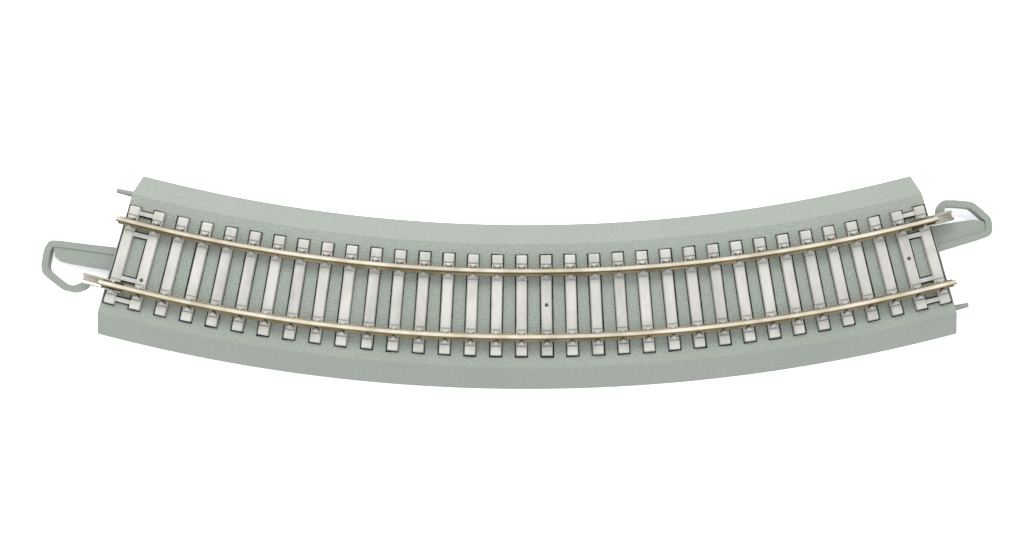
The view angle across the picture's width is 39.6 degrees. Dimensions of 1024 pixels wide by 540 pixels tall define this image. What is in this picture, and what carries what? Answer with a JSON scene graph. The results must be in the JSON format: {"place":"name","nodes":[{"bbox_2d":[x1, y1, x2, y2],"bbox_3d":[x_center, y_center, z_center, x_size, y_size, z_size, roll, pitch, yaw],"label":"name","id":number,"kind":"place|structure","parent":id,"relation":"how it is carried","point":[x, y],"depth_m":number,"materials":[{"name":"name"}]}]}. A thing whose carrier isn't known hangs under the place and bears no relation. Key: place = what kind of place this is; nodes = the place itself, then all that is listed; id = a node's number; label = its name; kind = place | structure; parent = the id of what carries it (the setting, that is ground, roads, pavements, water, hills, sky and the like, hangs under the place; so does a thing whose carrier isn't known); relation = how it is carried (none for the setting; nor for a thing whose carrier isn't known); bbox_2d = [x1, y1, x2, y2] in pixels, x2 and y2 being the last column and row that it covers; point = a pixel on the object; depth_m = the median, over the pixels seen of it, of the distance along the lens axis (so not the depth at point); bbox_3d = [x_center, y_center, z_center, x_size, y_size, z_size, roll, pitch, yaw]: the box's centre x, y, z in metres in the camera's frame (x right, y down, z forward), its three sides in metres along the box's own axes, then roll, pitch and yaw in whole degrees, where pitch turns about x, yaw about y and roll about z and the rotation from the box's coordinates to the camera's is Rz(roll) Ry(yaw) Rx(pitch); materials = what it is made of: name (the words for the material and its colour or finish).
{"place":"outdoors","nodes":[
{"label":"outdoors","id":0,"kind":"place"},
{"bbox_2d":[0,0,1023,539],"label":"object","id":1,"kind":"structure","parent":0,"point":[526,112],"depth_m":19.15,"materials":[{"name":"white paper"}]},
{"bbox_2d":[41,176,991,388],"bbox_3d":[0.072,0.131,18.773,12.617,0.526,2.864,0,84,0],"label":"model railway track","id":2,"kind":"structure","parent":1,"relation":"on","point":[749,291],"depth_m":18.71,"materials":[{"name":"grey plastic"}]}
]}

